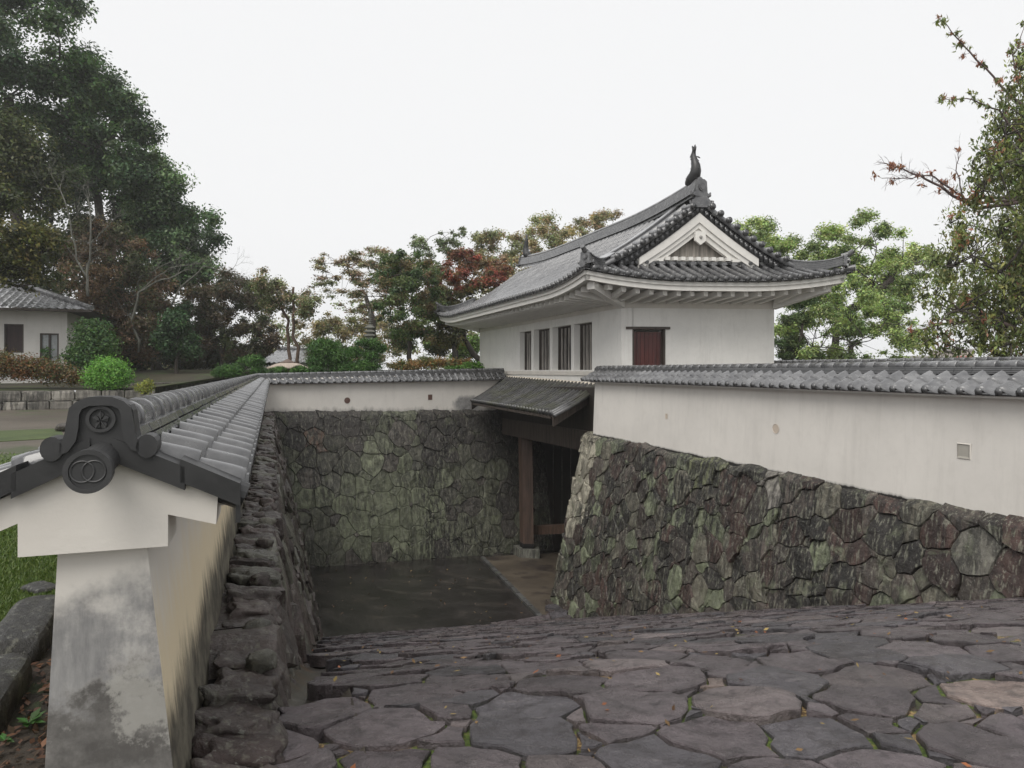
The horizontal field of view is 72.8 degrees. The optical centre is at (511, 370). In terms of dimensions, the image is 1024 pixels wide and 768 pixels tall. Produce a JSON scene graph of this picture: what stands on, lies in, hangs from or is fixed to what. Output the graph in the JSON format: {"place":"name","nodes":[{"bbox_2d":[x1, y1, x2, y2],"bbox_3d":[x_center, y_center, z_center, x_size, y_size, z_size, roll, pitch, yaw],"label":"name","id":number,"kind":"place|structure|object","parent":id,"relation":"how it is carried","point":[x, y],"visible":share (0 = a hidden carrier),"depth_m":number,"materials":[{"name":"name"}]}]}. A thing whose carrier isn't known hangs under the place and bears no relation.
{"place":"outdoors","nodes":[
{"label":"outdoors","id":0,"kind":"place"},
{"bbox_2d":[0,453,21,538],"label":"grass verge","id":1,"kind":"object","parent":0,"point":[7,456],"depth_m":11.99,"materials":[{"name":"green plant"}]},
{"bbox_2d":[0,452,57,621],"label":"grass","id":2,"kind":"structure","parent":1,"relation":"on","point":[16,572],"depth_m":5.02,"materials":[{"name":"green plant"}]},
{"bbox_2d":[20,581,55,594],"bbox_3d":[-3.136,1.480,4.613,0.251,0.126,0.152,0,0,29],"label":"curb stone","id":3,"kind":"object","parent":1,"relation":"on","point":[36,587],"visible":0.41,"depth_m":4.57,"materials":[{"name":"grey stone"}]},
{"bbox_2d":[0,409,68,453],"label":"path","id":4,"kind":"structure","parent":0,"point":[30,419],"depth_m":19.94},
{"bbox_2d":[0,653,32,734],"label":"curb stone","id":5,"kind":"object","parent":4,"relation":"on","point":[16,675],"visible":0.73,"depth_m":3.08,"materials":[{"name":"grey stone"}]},
{"bbox_2d":[0,644,51,767],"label":"dark soil","id":6,"kind":"structure","parent":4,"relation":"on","point":[34,697],"depth_m":2.86,"materials":[{"name":"brown soil"}]},
{"bbox_2d":[0,733,13,741],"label":"weed","id":7,"kind":"object","parent":6,"relation":"on","point":[2,736],"visible":1,"depth_m":2.76,"materials":[{"name":"green plant"}]},
{"bbox_2d":[0,649,50,767],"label":"leaf litter","id":8,"kind":"object","parent":6,"relation":"on","point":[38,751],"visible":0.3,"depth_m":2.85,"materials":[{"name":"brown plant"}]},
{"bbox_2d":[17,708,44,726],"bbox_3d":[-2.002,1.452,2.891,0.106,0.036,0.116,0,0,-32],"label":"weed","id":9,"kind":"object","parent":6,"relation":"on","point":[36,714],"visible":1,"depth_m":2.90,"materials":[{"name":"green plant"}]},
{"bbox_2d":[0,595,54,665],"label":"curb stone","id":10,"kind":"object","parent":4,"relation":"on","point":[26,626],"visible":0.52,"depth_m":3.65,"materials":[{"name":"grey stone"}]},
{"bbox_2d":[0,428,62,441],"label":"grass","id":11,"kind":"structure","parent":4,"relation":"on","point":[21,435],"depth_m":16.12,"materials":[{"name":"green plant"}]},
{"bbox_2d":[54,423,65,430],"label":"stone slab","id":12,"kind":"structure","parent":4,"relation":"on","point":[60,427],"depth_m":16.89,"materials":[{"name":"grey stone"}]},
{"bbox_2d":[13,155,127,295],"bbox_3d":[-22.464,-7.532,36.172,5.032,7.400,2.852,0,0,0],"label":"bare tree","id":13,"kind":"object","parent":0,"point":[90,242],"visible":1,"depth_m":35.97,"materials":[{"name":"brown plant"}]},
{"bbox_2d":[0,369,389,390],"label":"ground","id":14,"kind":"structure","parent":0,"point":[186,376],"depth_m":33.60,"materials":[{"name":"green plant"}]},
{"bbox_2d":[0,137,73,296],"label":"evergreen tree","id":15,"kind":"object","parent":14,"relation":"on","point":[25,255],"visible":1,"depth_m":29.75,"materials":[{"name":"green plant"}]},
{"bbox_2d":[0,99,81,220],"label":"evergreen tree","id":16,"kind":"object","parent":14,"relation":"on","point":[23,140],"visible":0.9,"depth_m":39.53,"materials":[{"name":"green plant"}]},
{"bbox_2d":[0,345,86,387],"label":"azalea hedge","id":17,"kind":"object","parent":14,"relation":"on","point":[20,367],"visible":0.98,"depth_m":27.63,"materials":[{"name":"brown plant"}]},
{"bbox_2d":[0,278,118,390],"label":"white house","id":18,"kind":"structure","parent":14,"relation":"on","point":[34,330],"depth_m":32.54,"materials":[{"name":"paint"}]},
{"bbox_2d":[4,324,23,352],"bbox_3d":[-23.148,-1.483,32.304,0.757,1.332,0.170,0,0,-21],"label":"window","id":19,"kind":"structure","parent":18,"relation":"in","point":[13,333],"depth_m":32.32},
{"bbox_2d":[40,333,58,360],"bbox_3d":[-21.846,-1.069,32.824,0.763,1.353,0.140,0,0,-21],"label":"window","id":20,"kind":"structure","parent":18,"relation":"in","point":[51,340],"depth_m":32.82,"materials":[{"name":"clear glass"}]},
{"bbox_2d":[0,0,119,307],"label":"evergreen tree","id":21,"kind":"object","parent":14,"relation":"on","point":[35,78],"visible":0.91,"depth_m":42.76,"materials":[{"name":"green plant"}]},
{"bbox_2d":[0,390,154,409],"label":"retaining wall","id":22,"kind":"structure","parent":14,"relation":"on","point":[18,400],"depth_m":26.66,"materials":[{"name":"stone"}]},
{"bbox_2d":[40,314,123,371],"bbox_3d":[-18.745,-1.185,30.633,2.653,2.615,2.882,0,0,22],"label":"broadleaf shrub","id":23,"kind":"object","parent":14,"relation":"on","point":[92,341],"visible":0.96,"depth_m":30.41,"materials":[{"name":"green plant"}]},
{"bbox_2d":[21,53,175,356],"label":"evergreen tree","id":24,"kind":"object","parent":14,"relation":"on","point":[88,138],"visible":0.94,"depth_m":44.56,"materials":[{"name":"green plant"}]},
{"bbox_2d":[77,354,136,390],"bbox_3d":[-16.298,0.141,28.032,2.202,1.724,2.044,0,0,0],"label":"round bush","id":25,"kind":"object","parent":14,"relation":"on","point":[107,373],"visible":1,"depth_m":27.69,"materials":[{"name":"green plant"}]},
{"bbox_2d":[4,175,222,367],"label":"evergreen tree","id":26,"kind":"object","parent":14,"relation":"on","point":[112,203],"visible":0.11,"depth_m":50.79,"materials":[{"name":"green plant"}]},
{"bbox_2d":[51,212,178,366],"bbox_3d":[-22.921,-4.223,40.073,9.032,9.615,6.752,0,0,0],"label":"autumn tree","id":27,"kind":"object","parent":14,"relation":"on","point":[151,302],"visible":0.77,"depth_m":39.00,"materials":[{"name":"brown plant"}]},
{"bbox_2d":[104,149,232,369],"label":"evergreen tree","id":28,"kind":"object","parent":14,"relation":"on","point":[158,205],"visible":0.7,"depth_m":45.76,"materials":[{"name":"green plant"}]},
{"bbox_2d":[128,381,216,392],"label":"retaining wall","id":29,"kind":"structure","parent":14,"relation":"on","point":[162,389],"depth_m":32.12,"materials":[{"name":"stone"}]},
{"bbox_2d":[148,300,204,373],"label":"evergreen tree","id":30,"kind":"object","parent":14,"relation":"on","point":[174,326],"visible":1,"depth_m":37.63,"materials":[{"name":"green plant"}]},
{"bbox_2d":[111,232,254,351],"bbox_3d":[-17.939,-4.284,38.093,7.978,6.545,2.713,0,0,0],"label":"bare tree","id":31,"kind":"object","parent":14,"relation":"on","point":[145,287],"visible":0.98,"depth_m":37.97,"materials":[{"name":"brown plant"}]},
{"bbox_2d":[111,339,275,370],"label":"dark shrub","id":32,"kind":"object","parent":14,"relation":"on","point":[190,364],"visible":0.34,"depth_m":43.47,"materials":[{"name":"green plant"}]},
{"bbox_2d":[174,265,283,380],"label":"maple tree","id":33,"kind":"object","parent":14,"relation":"on","point":[211,317],"visible":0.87,"depth_m":43.20,"materials":[{"name":"green plant"}]},
{"bbox_2d":[196,347,269,380],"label":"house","id":34,"kind":"structure","parent":14,"relation":"on","point":[226,378],"depth_m":50.80,"materials":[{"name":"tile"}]},
{"bbox_2d":[245,266,324,362],"bbox_3d":[-11.796,-2.720,36.024,4.260,5.479,3.336,0,0,0],"label":"cherry tree","id":35,"kind":"object","parent":14,"relation":"on","point":[270,303],"visible":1,"depth_m":35.61,"materials":[{"name":"green plant"}]},
{"bbox_2d":[264,346,325,371],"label":"house","id":36,"kind":"structure","parent":14,"relation":"on","point":[280,355],"depth_m":47.87,"materials":[{"name":"tile"}]},
{"bbox_2d":[113,289,487,369],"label":"wood","id":37,"kind":"object","parent":14,"relation":"on","point":[278,325],"visible":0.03,"depth_m":72.52,"materials":[{"name":"green plant"}]},
{"bbox_2d":[292,310,406,369],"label":"cherry tree","id":38,"kind":"object","parent":14,"relation":"on","point":[324,327],"visible":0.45,"depth_m":48.90,"materials":[{"name":"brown plant"}]},
{"bbox_2d":[308,245,423,337],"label":"cherry tree","id":39,"kind":"object","parent":14,"relation":"on","point":[353,257],"visible":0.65,"depth_m":41.76,"materials":[{"name":"green plant"}]},
{"bbox_2d":[387,354,475,369],"bbox_3d":[-3.645,-0.303,31.525,4.142,0.945,1.435,0,0,-26],"label":"azalea hedge","id":40,"kind":"object","parent":14,"relation":"on","point":[424,362],"visible":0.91,"depth_m":31.24,"materials":[{"name":"brown plant"}]},
{"bbox_2d":[407,226,468,358],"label":"broadleaf tree","id":41,"kind":"object","parent":14,"relation":"on","point":[443,243],"visible":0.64,"depth_m":45.45,"materials":[{"name":"green plant"}]},
{"bbox_2d":[447,332,479,360],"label":"green maple","id":42,"kind":"object","parent":14,"relation":"on","point":[474,341],"visible":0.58,"depth_m":43.67,"materials":[{"name":"green plant"}]},
{"bbox_2d":[442,360,484,368],"bbox_3d":[-2.023,-0.133,30.234,1.888,0.682,1.190,0,0,-35],"label":"round bush","id":43,"kind":"object","parent":14,"relation":"on","point":[471,365],"visible":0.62,"depth_m":30.19,"materials":[{"name":"green plant"}]},
{"bbox_2d":[467,209,575,283],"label":"autumn tree","id":44,"kind":"object","parent":14,"relation":"on","point":[490,238],"visible":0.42,"depth_m":49.87,"materials":[{"name":"green plant"}]},
{"bbox_2d":[543,207,622,248],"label":"autumn tree","id":45,"kind":"object","parent":14,"relation":"on","point":[595,220],"visible":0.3,"depth_m":52.01,"materials":[{"name":"green plant"}]},
{"bbox_2d":[434,145,855,381],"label":"gate tower","id":46,"kind":"structure","parent":14,"relation":"on","point":[688,274],"depth_m":20.08,"materials":[{"name":"paint"}]},
{"bbox_2d":[519,331,531,370],"bbox_3d":[0.669,-0.745,27.123,0.357,1.550,1.400,0,0,-20],"label":"window","id":47,"kind":"structure","parent":46,"relation":"in","point":[527,334],"depth_m":27.51,"materials":[{"name":"brown wood"}]},
{"bbox_2d":[533,329,549,370],"bbox_3d":[1.233,-0.745,25.572,0.357,1.550,1.660,0,0,-20],"label":"window","id":48,"kind":"structure","parent":46,"relation":"in","point":[541,332],"depth_m":26.06,"materials":[{"name":"brown wood"}]},
{"bbox_2d":[551,326,570,370],"bbox_3d":[1.847,-0.745,23.884,0.357,1.550,1.690,0,0,-20],"label":"window","id":49,"kind":"structure","parent":46,"relation":"in","point":[560,329],"depth_m":24.38,"materials":[{"name":"brown wood"}]},
{"bbox_2d":[573,323,592,370],"bbox_3d":[2.418,-0.745,22.314,0.357,1.550,1.450,0,0,-20],"label":"window","id":50,"kind":"structure","parent":46,"relation":"in","point":[584,328],"depth_m":22.72,"materials":[{"name":"brown wood"}]},
{"bbox_2d":[626,327,669,364],"bbox_3d":[3.901,-0.316,20.012,1.299,1.872,0.183,0,0,-5],"label":"door","id":51,"kind":"structure","parent":46,"relation":"in","point":[648,348],"depth_m":20.07,"materials":[{"name":"brown wood"}]},
{"bbox_2d":[732,214,811,260],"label":"camphor tree","id":52,"kind":"object","parent":14,"relation":"on","point":[791,242],"visible":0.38,"depth_m":38.02,"materials":[{"name":"green plant"}]},
{"bbox_2d":[774,296,825,359],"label":"pine tree","id":53,"kind":"object","parent":14,"relation":"on","point":[790,344],"visible":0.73,"depth_m":29.79,"materials":[{"name":"green plant"}]},
{"bbox_2d":[774,279,922,359],"bbox_3d":[15.821,-1.293,32.169,8.232,6.624,7.090,0,0,0],"label":"camphor tree","id":54,"kind":"object","parent":14,"relation":"on","point":[833,310],"visible":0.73,"depth_m":30.86,"materials":[{"name":"green plant"}]},
{"bbox_2d":[801,207,958,346],"bbox_3d":[19.006,-3.406,36.102,9.931,10.881,6.929,0,0,0],"label":"camphor tree","id":55,"kind":"object","parent":14,"relation":"on","point":[888,266],"visible":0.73,"depth_m":35.28,"materials":[{"name":"green plant"}]},
{"bbox_2d":[310,550,555,636],"bbox_3d":[1.500,7.024,24.600,21.000,2.285,18.800,0,0,0],"label":"landing","id":56,"kind":"object","parent":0,"point":[406,598],"depth_m":19.96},
{"bbox_2d":[190,412,322,767],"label":"stone rampart","id":57,"kind":"object","parent":56,"relation":"on","point":[267,635],"visible":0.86,"depth_m":4.13,"materials":[{"name":"grey stone"}]},
{"bbox_2d":[0,373,269,767],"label":"plaster wall","id":58,"kind":"structure","parent":57,"relation":"on","point":[128,511],"depth_m":2.23,"materials":[{"name":"paint"}]},
{"bbox_2d":[276,647,365,753],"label":"ground","id":59,"kind":"structure","parent":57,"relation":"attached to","point":[304,675],"depth_m":4.24,"materials":[{"name":"grey stone"}]},
{"bbox_2d":[270,409,579,566],"bbox_3d":[-3.672,4.673,26.993,14.671,6.578,3.891,0,0,-31],"label":"stone rampart","id":60,"kind":"object","parent":56,"relation":"on","point":[377,486],"visible":0.64,"depth_m":25.66,"materials":[{"name":"grey stone"}]},
{"bbox_2d":[258,368,506,412],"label":"plaster wall","id":61,"kind":"structure","parent":60,"relation":"on","point":[450,390],"depth_m":25.91,"materials":[{"name":"paint"}]},
{"bbox_2d":[481,556,543,619],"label":"kerb","id":62,"kind":"structure","parent":56,"relation":"on","point":[526,602],"depth_m":20.99,"materials":[{"name":"stone"}]},
{"bbox_2d":[470,376,594,558],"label":"castle gate","id":63,"kind":"structure","parent":56,"relation":"on","point":[555,416],"depth_m":25.93,"materials":[{"name":"wood"}]},
{"bbox_2d":[545,443,580,551],"bbox_3d":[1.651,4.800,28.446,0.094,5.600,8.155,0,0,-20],"label":"door leaf","id":64,"kind":"structure","parent":63,"relation":"in","point":[557,458],"depth_m":27.74,"materials":[{"name":"brown wood"}]},
{"bbox_2d":[274,597,1023,767],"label":"stone stairs","id":65,"kind":"structure","parent":56,"relation":"on","point":[776,682],"depth_m":3.37,"materials":[{"name":"grey stone"}]},
{"bbox_2d":[319,599,1020,767],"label":"moss bed","id":66,"kind":"object","parent":65,"relation":"on","point":[466,736],"visible":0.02,"depth_m":3.08,"materials":[{"name":"green plant"}]},
{"bbox_2d":[325,606,1022,767],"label":"fallen leaves","id":67,"kind":"object","parent":65,"relation":"on","point":[668,723],"visible":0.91,"depth_m":3.89,"materials":[{"name":"brown plant"}]},
{"bbox_2d":[550,431,1023,617],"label":"stone rampart","id":68,"kind":"object","parent":56,"relation":"on","point":[650,529],"visible":0.56,"depth_m":12.47,"materials":[{"name":"grey stone"}]},
{"bbox_2d":[580,360,1023,516],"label":"plaster wall","id":69,"kind":"structure","parent":68,"relation":"on","point":[948,432],"depth_m":10.79,"materials":[{"name":"white paint"}]},
{"bbox_2d":[0,0,1023,390],"label":"sky","id":70,"kind":"structure","parent":0,"point":[331,127],"materials":[{"name":"white"}]},
{"bbox_2d":[485,552,558,614],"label":"gate pavement","id":71,"kind":"structure","parent":0,"point":[531,580],"depth_m":23.34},
{"bbox_2d":[903,356,948,357],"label":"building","id":72,"kind":"structure","parent":0,"point":[921,356],"depth_m":200.00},
{"bbox_2d":[928,349,974,357],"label":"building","id":73,"kind":"structure","parent":0,"point":[970,350],"depth_m":200.00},
{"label":"garden lawn","id":74,"kind":"structure","parent":0,"visible":0},
{"bbox_2d":[132,378,155,394],"bbox_3d":[-14.289,0.619,26.991,0.812,0.698,0.726,0,0,-44],"label":"yellow shrub","id":75,"kind":"object","parent":74,"relation":"on","point":[145,387],"visible":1,"depth_m":26.88,"materials":[{"name":"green plant"}]},
{"bbox_2d":[210,353,269,377],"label":"clipped pine","id":76,"kind":"object","parent":74,"relation":"on","point":[235,370],"visible":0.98,"depth_m":29.80,"materials":[{"name":"green plant"}]},
{"bbox_2d":[267,359,308,372],"bbox_3d":[-8.906,0.527,27.600,1.529,1.945,1.529,0,0,0],"label":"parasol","id":77,"kind":"object","parent":74,"relation":"on","point":[288,363],"visible":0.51,"depth_m":27.25,"materials":[{"name":"beige fabric"}]},
{"bbox_2d":[269,365,325,372],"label":"clipped pine","id":78,"kind":"object","parent":74,"relation":"on","point":[293,369],"visible":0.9,"depth_m":26.37,"materials":[{"name":"green plant"}]},
{"bbox_2d":[302,336,362,371],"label":"clipped pine","id":79,"kind":"object","parent":74,"relation":"on","point":[331,356],"visible":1,"depth_m":28.73,"materials":[{"name":"green plant"}]},
{"bbox_2d":[345,337,390,370],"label":"clipped pine","id":80,"kind":"object","parent":74,"relation":"on","point":[377,347],"visible":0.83,"depth_m":29.82,"materials":[{"name":"green plant"}]},
{"bbox_2d":[362,309,378,370],"bbox_3d":[-6.732,-0.800,33.000,0.803,4.200,0.803,0,0,0],"label":"stone pagoda","id":81,"kind":"object","parent":74,"relation":"on","point":[370,331],"visible":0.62,"depth_m":32.82,"materials":[{"name":"grey stone"}]},
{"bbox_2d":[368,248,449,360],"bbox_3d":[-5.199,-2.412,34.122,4.571,7.271,5.326,0,0,0],"label":"broadleaf tree","id":82,"kind":"object","parent":74,"relation":"on","point":[408,280],"visible":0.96,"depth_m":33.40,"materials":[{"name":"green plant"}]},
{"bbox_2d":[420,283,495,362],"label":"green maple","id":83,"kind":"object","parent":74,"relation":"on","point":[444,341],"visible":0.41,"depth_m":38.29,"materials":[{"name":"green plant"}]},
{"bbox_2d":[423,246,513,358],"bbox_3d":[-2.262,-2.844,38.057,4.940,8.127,5.050,0,0,0],"label":"red maple","id":84,"kind":"object","parent":74,"relation":"on","point":[498,270],"visible":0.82,"depth_m":37.35,"materials":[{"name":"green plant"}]},
{"label":"court","id":85,"kind":"structure","parent":0,"visible":0},
{"bbox_2d":[774,356,1023,362],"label":"plaster wall","id":86,"kind":"structure","parent":85,"relation":"on","point":[906,359],"depth_m":16.55,"materials":[{"name":"tile"}]},
{"bbox_2d":[871,14,1023,357],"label":"weeping cherry","id":87,"kind":"object","parent":85,"relation":"on","point":[1007,153],"visible":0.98,"depth_m":17.70,"materials":[{"name":"green plant"}]}
]}

